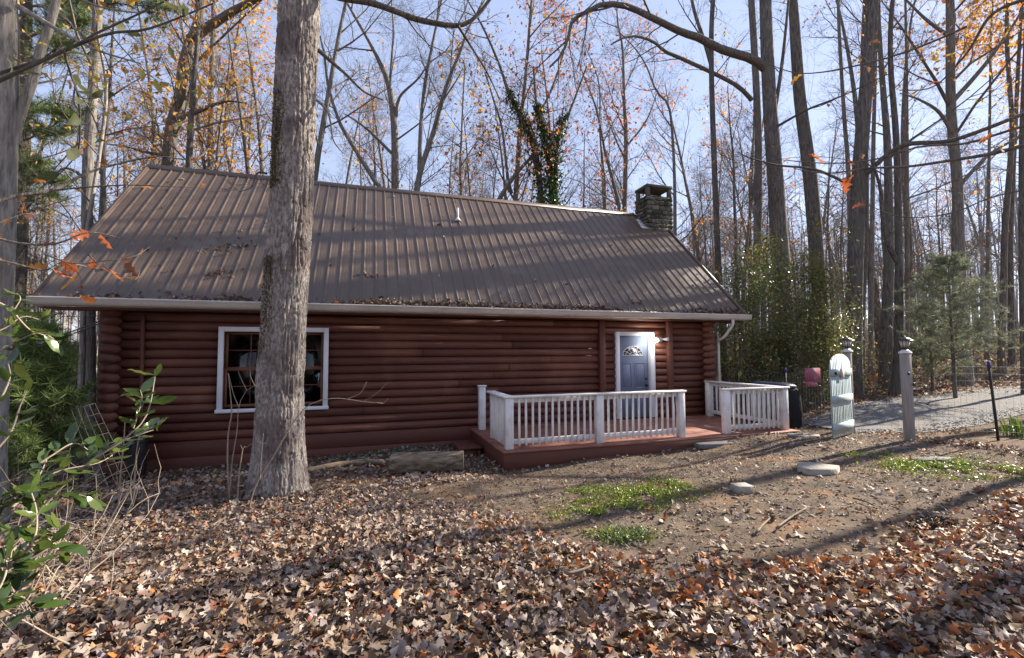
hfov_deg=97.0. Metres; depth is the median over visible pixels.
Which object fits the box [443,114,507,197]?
woodland tree
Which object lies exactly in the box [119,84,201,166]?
woodland tree
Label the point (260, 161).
woodland tree
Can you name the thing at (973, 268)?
woodland tree
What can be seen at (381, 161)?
woodland tree
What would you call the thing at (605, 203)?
elm tree
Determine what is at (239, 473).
sapling
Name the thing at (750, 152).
woodland tree
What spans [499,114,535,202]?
woodland tree
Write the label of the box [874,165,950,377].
woodland tree
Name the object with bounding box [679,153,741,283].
woodland tree
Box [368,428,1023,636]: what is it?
leaf litter
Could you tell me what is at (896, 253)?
pine tree
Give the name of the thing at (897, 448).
stepping stone
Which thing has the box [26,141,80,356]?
woodland tree
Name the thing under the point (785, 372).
wire fence
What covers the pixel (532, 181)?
woodland tree
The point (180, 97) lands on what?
oak tree
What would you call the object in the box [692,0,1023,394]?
oak tree
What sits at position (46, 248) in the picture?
woodland tree
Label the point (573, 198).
woodland tree
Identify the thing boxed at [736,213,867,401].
evergreen shrub
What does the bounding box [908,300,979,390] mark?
cedar tree
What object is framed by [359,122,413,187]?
woodland tree
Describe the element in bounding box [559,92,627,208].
woodland tree
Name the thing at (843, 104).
hickory tree
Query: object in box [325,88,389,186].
woodland tree
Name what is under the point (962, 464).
clover
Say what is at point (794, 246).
woodland tree
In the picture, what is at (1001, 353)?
oak tree
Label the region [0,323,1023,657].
ground
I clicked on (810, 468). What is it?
stepping stone
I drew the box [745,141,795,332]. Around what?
woodland tree
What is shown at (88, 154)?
gum tree
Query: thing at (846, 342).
post lamp
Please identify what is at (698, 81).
sky
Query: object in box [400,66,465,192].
woodland tree
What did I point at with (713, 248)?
woodland tree
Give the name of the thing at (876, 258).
woodland tree
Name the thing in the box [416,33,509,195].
maple tree
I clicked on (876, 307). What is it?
woodland tree
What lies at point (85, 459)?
leaning board
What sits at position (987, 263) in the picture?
hickory tree
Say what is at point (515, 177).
sweetgum tree
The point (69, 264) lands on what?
oak branch
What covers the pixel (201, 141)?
woodland tree
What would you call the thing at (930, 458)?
stepping stone
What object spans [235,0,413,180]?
woodland tree
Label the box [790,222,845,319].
woodland tree
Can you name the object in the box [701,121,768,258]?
woodland tree
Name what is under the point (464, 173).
woodland tree
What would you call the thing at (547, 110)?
woodland tree
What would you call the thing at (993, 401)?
wire fence
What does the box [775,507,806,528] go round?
stick
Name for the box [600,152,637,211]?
woodland tree
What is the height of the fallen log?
0.395 m
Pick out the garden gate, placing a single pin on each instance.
(841, 395)
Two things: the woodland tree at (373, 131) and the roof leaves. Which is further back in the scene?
the woodland tree at (373, 131)
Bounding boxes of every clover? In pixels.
[510,469,773,548]
[837,451,1023,484]
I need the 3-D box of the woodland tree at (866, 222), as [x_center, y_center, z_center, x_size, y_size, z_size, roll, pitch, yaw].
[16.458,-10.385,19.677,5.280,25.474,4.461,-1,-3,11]
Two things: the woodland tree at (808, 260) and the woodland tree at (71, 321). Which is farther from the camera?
the woodland tree at (71, 321)
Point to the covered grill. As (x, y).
(795, 410)
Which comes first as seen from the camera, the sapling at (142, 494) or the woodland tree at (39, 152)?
the sapling at (142, 494)
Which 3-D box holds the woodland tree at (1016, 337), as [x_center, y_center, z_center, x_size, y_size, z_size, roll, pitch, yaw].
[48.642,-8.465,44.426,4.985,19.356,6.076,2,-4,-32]
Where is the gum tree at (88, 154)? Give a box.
[17,0,117,445]
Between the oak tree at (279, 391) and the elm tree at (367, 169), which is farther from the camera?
the elm tree at (367, 169)
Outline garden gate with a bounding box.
[829,354,853,438]
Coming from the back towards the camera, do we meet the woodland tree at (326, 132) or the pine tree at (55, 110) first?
the woodland tree at (326, 132)
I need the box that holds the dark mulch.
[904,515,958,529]
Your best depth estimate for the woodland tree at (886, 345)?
17.13 m
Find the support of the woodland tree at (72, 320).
on the ground at (714, 499)
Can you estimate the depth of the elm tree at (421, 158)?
18.97 m
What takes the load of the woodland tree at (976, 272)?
on the ground at (714, 499)
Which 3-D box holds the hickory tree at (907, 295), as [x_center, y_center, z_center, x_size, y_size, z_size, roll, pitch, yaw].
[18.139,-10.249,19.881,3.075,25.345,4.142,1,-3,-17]
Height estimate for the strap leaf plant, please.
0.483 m
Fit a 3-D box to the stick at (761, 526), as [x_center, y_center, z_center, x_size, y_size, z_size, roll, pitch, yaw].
[2.447,1.877,4.375,0.024,0.023,0.585,-3,-4,43]
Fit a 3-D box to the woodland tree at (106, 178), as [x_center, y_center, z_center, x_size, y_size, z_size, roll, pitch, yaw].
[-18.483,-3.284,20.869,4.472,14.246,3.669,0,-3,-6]
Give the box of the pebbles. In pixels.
[442,428,1023,579]
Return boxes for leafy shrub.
[0,288,63,358]
[0,347,176,628]
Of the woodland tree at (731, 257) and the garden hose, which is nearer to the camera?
the garden hose
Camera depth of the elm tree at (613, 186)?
21.97 m
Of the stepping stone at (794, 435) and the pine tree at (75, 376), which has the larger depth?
the pine tree at (75, 376)
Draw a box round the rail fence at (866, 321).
[865,308,904,340]
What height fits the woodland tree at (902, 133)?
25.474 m
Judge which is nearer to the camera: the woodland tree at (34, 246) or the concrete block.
the concrete block
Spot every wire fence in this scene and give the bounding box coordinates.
[722,368,831,429]
[915,361,1023,440]
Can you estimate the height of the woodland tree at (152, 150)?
15.527 m
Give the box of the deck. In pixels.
[470,380,798,469]
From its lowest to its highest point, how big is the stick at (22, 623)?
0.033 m
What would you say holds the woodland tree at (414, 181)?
on the ground at (714, 499)
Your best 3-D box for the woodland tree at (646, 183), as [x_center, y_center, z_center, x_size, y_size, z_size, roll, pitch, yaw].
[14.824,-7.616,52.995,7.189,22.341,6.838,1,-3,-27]
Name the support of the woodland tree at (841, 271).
on the ground at (714, 499)
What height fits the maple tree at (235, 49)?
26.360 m
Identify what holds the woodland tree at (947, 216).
on the ground at (714, 499)
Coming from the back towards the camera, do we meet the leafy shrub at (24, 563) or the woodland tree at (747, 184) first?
the woodland tree at (747, 184)
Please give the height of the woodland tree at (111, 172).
18.269 m
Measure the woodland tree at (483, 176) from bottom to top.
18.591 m
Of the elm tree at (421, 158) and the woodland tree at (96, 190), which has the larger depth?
the woodland tree at (96, 190)
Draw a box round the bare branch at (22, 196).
[0,60,204,201]
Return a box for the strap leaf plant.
[981,412,1023,436]
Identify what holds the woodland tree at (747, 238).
on the ground at (714, 499)
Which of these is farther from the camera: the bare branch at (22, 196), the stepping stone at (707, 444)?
the stepping stone at (707, 444)
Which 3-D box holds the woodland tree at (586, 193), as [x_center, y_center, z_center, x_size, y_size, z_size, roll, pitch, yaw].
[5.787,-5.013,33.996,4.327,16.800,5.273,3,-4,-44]
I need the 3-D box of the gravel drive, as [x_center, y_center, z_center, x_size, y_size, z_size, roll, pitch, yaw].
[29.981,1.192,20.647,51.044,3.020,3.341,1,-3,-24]
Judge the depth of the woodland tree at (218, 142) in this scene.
18.63 m
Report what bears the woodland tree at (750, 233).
on the ground at (714, 499)
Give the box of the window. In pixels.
[214,327,328,413]
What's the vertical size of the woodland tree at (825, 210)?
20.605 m
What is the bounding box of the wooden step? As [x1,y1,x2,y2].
[452,440,482,456]
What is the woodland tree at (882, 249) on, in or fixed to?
on the ground at (714, 499)
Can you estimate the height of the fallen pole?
0.135 m
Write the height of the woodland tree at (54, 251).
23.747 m
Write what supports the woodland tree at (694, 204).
on the ground at (714, 499)
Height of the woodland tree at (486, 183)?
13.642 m
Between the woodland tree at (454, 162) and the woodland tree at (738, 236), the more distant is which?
the woodland tree at (738, 236)
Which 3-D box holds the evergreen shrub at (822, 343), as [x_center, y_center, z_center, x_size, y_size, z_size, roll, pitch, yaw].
[8.430,0.615,13.327,4.176,3.519,3.405,1,-3,-17]
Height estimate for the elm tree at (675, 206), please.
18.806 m
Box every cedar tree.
[879,248,1023,397]
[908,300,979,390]
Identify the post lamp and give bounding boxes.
[838,336,853,351]
[895,336,914,352]
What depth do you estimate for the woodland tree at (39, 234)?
14.37 m
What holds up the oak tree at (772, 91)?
on the ground at (714, 499)
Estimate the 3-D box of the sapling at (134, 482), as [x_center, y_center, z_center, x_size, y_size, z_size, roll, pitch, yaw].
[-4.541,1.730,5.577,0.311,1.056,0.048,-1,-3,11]
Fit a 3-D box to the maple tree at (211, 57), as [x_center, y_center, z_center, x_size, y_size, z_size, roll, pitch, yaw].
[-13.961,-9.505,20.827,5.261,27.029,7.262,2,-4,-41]
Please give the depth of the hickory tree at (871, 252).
19.93 m
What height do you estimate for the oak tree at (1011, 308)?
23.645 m
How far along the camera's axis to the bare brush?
3.49 m
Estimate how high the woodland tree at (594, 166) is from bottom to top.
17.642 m
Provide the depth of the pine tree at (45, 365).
7.28 m
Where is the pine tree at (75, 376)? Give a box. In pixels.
[46,340,97,423]
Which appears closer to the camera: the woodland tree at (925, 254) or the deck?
the deck
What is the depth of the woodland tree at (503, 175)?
24.46 m
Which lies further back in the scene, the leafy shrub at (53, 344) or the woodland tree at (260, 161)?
the woodland tree at (260, 161)
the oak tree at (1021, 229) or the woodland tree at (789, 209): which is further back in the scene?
the woodland tree at (789, 209)
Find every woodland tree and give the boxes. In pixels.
[13,135,92,347]
[16,11,73,274]
[18,2,214,242]
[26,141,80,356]
[26,185,98,417]
[27,148,58,287]
[29,47,124,253]
[29,136,80,321]
[29,163,96,320]
[43,81,139,347]
[54,306,97,342]
[58,0,273,188]
[60,99,141,224]
[66,135,130,248]
[66,236,77,330]
[67,76,160,218]
[73,52,215,229]
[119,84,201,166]
[124,0,249,174]
[131,0,265,170]
[155,126,226,166]
[183,0,272,175]
[187,0,270,175]
[216,46,272,174]
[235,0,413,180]
[314,105,341,153]
[319,52,399,184]
[319,163,346,182]
[320,23,406,188]
[323,31,402,187]
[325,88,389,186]
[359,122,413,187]
[389,153,437,192]
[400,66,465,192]
[421,108,483,193]
[434,80,510,197]
[440,136,498,196]
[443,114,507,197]
[453,142,500,196]
[456,39,530,199]
[457,145,491,195]
[471,101,518,199]
[472,170,497,197]
[485,170,535,202]
[494,1,592,204]
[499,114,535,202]
[513,133,561,202]
[524,73,593,205]
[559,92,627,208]
[559,172,588,206]
[566,156,619,209]
[570,102,640,208]
[586,160,639,211]
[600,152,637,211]
[619,168,668,209]
[633,62,729,262]
[672,165,722,265]
[672,200,690,238]
[678,138,730,268]
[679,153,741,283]
[680,213,723,276]
[684,23,799,368]
[684,104,746,354]
[687,101,792,371]
[688,213,730,286]
[693,172,731,279]
[697,56,793,265]
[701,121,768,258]
[706,63,805,369]
[717,107,774,329]
[719,158,763,347]
[720,99,805,349]
[720,216,751,298]
[740,232,774,338]
[743,182,806,309]
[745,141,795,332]
[769,230,805,302]
[780,0,894,366]
[780,130,845,308]
[786,179,806,349]
[787,206,807,319]
[790,115,854,338]
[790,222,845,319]
[793,93,857,326]
[805,0,1023,390]
[821,133,852,327]
[824,218,845,290]
[825,0,916,375]
[825,188,882,309]
[825,211,846,309]
[836,139,945,344]
[839,125,934,277]
[866,234,883,371]
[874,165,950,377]
[882,0,968,358]
[883,192,950,287]
[903,107,1014,373]
[913,139,983,343]
[918,227,937,301]
[924,128,1006,340]
[949,213,999,357]
[949,217,993,348]
[967,152,1017,338]
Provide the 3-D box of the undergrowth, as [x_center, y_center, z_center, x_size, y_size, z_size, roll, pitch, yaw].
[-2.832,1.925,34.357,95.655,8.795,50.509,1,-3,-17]
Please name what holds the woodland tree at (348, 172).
on the ground at (714, 499)
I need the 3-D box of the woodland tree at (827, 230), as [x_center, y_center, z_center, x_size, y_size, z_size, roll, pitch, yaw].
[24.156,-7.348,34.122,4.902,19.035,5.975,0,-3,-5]
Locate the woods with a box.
[26,124,1018,378]
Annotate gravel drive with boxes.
[803,387,1023,432]
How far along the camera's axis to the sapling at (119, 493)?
5.35 m
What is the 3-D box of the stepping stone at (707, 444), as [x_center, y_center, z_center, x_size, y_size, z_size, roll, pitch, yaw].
[4.113,2.275,8.947,1.069,0.087,0.290,1,-3,-17]
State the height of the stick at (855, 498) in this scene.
0.028 m
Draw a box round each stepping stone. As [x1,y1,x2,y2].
[694,440,733,448]
[787,433,808,437]
[797,462,839,474]
[804,433,819,436]
[887,447,906,449]
[910,456,950,462]
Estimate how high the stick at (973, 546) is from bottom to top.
0.037 m
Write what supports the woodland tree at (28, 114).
on the ground at (714, 499)
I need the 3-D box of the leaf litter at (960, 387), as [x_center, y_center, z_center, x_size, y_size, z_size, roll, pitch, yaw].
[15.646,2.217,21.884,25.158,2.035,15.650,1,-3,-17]
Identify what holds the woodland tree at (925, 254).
on the ground at (714, 499)
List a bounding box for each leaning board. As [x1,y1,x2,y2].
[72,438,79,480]
[79,433,91,480]
[87,431,102,481]
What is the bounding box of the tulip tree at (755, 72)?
[600,0,761,362]
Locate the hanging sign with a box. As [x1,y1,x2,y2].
[804,368,820,386]
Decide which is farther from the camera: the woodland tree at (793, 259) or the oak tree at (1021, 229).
the woodland tree at (793, 259)
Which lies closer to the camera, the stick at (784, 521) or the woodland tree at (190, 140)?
the stick at (784, 521)
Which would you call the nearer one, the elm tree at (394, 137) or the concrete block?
the concrete block
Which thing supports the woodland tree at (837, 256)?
on the ground at (714, 499)
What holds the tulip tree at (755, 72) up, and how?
on the ground at (714, 499)
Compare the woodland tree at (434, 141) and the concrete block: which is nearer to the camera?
the concrete block
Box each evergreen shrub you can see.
[711,235,828,411]
[722,290,884,410]
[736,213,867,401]
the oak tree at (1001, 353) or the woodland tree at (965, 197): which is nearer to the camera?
the oak tree at (1001, 353)
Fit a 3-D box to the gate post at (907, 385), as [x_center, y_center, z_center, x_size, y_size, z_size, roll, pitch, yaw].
[7.273,1.400,8.308,0.170,1.900,0.164,1,-3,-17]
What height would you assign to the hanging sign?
0.435 m
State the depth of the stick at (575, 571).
3.38 m
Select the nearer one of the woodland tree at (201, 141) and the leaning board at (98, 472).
the leaning board at (98, 472)
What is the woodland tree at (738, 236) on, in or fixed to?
on the ground at (714, 499)
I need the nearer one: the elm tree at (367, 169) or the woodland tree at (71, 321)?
the elm tree at (367, 169)
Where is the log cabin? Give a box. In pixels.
[26,164,751,474]
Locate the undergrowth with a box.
[8,306,1019,477]
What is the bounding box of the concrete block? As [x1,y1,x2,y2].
[730,482,753,493]
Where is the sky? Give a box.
[18,0,1023,343]
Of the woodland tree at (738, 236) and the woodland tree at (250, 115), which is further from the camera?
the woodland tree at (738, 236)
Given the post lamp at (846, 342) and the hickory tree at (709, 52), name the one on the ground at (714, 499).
the hickory tree at (709, 52)
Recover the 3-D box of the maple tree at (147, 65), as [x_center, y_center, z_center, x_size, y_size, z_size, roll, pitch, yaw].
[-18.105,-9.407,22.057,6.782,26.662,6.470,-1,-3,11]
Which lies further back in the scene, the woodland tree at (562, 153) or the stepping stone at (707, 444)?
the woodland tree at (562, 153)
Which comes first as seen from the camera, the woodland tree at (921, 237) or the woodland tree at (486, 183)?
the woodland tree at (486, 183)
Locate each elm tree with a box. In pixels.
[316,3,422,188]
[319,0,459,189]
[383,0,489,193]
[547,11,650,212]
[561,16,639,211]
[595,0,727,240]
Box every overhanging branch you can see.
[0,0,212,183]
[753,0,1023,217]
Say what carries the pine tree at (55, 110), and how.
on the ground at (714, 499)
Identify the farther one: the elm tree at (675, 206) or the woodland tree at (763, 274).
the woodland tree at (763, 274)
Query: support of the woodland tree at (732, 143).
on the ground at (714, 499)
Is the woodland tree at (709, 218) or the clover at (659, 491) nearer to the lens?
the clover at (659, 491)
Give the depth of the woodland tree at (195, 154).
24.33 m
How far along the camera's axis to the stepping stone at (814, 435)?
9.10 m
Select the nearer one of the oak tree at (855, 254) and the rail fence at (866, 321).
the oak tree at (855, 254)
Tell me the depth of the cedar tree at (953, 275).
14.14 m
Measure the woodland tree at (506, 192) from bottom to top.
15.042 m
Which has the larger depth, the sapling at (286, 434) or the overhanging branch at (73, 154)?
the sapling at (286, 434)
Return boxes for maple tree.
[63,0,232,336]
[138,0,269,173]
[150,0,275,171]
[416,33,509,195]
[560,0,714,211]
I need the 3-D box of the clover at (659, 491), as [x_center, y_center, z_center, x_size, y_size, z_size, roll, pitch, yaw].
[1.346,2.075,5.613,3.090,0.295,2.508,2,-4,-35]
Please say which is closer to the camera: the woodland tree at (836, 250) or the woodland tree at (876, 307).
the woodland tree at (876, 307)
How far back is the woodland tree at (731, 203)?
15.98 m
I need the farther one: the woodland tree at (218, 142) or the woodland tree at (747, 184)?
the woodland tree at (747, 184)
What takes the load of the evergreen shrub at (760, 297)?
on the ground at (714, 499)
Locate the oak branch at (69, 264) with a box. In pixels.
[0,204,148,302]
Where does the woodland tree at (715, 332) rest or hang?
on the ground at (714, 499)
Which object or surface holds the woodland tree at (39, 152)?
on the ground at (714, 499)
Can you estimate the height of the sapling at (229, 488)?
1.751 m
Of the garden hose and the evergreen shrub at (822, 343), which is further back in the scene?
the evergreen shrub at (822, 343)
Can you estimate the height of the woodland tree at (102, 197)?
16.985 m
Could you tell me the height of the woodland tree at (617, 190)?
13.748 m
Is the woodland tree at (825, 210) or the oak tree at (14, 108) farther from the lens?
the woodland tree at (825, 210)
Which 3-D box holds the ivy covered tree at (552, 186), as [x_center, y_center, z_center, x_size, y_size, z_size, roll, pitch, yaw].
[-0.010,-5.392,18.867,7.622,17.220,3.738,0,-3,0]
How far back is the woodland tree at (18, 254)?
10.77 m
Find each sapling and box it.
[116,422,124,511]
[133,427,153,507]
[141,480,149,506]
[227,372,265,498]
[236,443,253,502]
[249,383,386,507]
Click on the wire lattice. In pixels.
(105, 441)
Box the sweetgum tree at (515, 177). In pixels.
[437,0,603,201]
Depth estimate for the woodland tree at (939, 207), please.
43.22 m
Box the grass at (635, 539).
[583,520,673,546]
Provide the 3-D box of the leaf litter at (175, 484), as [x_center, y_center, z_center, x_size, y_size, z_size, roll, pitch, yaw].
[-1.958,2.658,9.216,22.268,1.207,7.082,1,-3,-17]
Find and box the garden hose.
[328,446,426,457]
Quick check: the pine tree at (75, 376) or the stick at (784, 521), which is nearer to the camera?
the stick at (784, 521)
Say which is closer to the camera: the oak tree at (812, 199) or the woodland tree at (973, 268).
the oak tree at (812, 199)
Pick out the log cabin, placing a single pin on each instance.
(432, 366)
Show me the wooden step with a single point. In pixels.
(469, 447)
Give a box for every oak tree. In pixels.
[0,0,234,522]
[34,0,332,212]
[203,0,515,499]
[480,0,974,384]
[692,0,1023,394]
[773,0,830,385]
[836,0,1023,385]
[942,0,1023,363]
[958,0,1023,373]
[1009,2,1023,393]
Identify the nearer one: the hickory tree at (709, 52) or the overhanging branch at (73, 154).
the overhanging branch at (73, 154)
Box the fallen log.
[389,450,463,473]
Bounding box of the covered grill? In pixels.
[745,381,802,428]
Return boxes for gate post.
[843,352,854,432]
[899,353,915,441]
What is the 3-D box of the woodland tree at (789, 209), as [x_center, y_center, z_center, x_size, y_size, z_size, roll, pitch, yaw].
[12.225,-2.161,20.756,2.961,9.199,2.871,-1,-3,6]
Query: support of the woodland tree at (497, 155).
on the ground at (714, 499)
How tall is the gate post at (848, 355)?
1.960 m
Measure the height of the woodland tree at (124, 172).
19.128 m
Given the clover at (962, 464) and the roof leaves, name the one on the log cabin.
the roof leaves
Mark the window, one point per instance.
(317, 339)
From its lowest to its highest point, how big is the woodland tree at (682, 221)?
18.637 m
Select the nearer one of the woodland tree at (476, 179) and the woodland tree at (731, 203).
the woodland tree at (731, 203)
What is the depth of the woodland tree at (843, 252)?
22.89 m
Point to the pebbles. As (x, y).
(735, 497)
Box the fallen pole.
[307,459,384,471]
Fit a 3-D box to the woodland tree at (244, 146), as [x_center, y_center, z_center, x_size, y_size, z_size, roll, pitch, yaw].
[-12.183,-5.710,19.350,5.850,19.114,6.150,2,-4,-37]
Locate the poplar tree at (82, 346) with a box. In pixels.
[32,0,165,437]
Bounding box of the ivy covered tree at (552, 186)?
[418,0,600,205]
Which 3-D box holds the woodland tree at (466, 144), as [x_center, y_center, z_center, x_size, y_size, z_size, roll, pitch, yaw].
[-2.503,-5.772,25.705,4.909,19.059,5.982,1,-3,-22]
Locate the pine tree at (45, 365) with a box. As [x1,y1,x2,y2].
[8,316,114,478]
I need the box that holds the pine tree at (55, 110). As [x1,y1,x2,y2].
[12,0,189,348]
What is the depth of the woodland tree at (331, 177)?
22.33 m
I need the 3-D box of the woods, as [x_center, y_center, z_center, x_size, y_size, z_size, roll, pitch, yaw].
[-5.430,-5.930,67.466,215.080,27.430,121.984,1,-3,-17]
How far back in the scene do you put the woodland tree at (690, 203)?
28.79 m
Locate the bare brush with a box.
[0,422,160,650]
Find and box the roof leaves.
[67,178,743,313]
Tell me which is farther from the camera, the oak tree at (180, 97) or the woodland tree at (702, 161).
the woodland tree at (702, 161)
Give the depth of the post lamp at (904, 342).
8.35 m
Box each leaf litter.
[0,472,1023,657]
[1,409,974,535]
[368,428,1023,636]
[715,354,1020,417]
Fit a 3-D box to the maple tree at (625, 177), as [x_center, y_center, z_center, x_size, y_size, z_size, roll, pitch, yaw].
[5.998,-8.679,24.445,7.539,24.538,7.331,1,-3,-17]
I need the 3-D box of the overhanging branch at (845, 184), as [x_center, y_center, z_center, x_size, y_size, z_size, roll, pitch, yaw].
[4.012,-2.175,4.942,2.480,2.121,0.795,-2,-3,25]
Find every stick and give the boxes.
[1,620,48,629]
[565,563,595,574]
[755,517,770,532]
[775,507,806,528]
[852,497,872,504]
[964,536,986,554]
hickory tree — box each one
[670,0,779,387]
[803,0,850,250]
[832,18,886,377]
[877,1,920,348]
[938,1,1023,359]
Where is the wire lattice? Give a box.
[71,403,131,488]
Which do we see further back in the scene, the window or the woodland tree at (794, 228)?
the woodland tree at (794, 228)
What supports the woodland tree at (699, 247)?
on the ground at (714, 499)
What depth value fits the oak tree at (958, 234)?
18.34 m
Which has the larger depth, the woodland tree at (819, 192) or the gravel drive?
the woodland tree at (819, 192)
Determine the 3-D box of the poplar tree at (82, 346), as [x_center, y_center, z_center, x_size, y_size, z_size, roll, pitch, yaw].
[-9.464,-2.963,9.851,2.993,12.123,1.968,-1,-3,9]
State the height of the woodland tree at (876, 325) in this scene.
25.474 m
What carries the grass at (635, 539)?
on the ground at (714, 499)

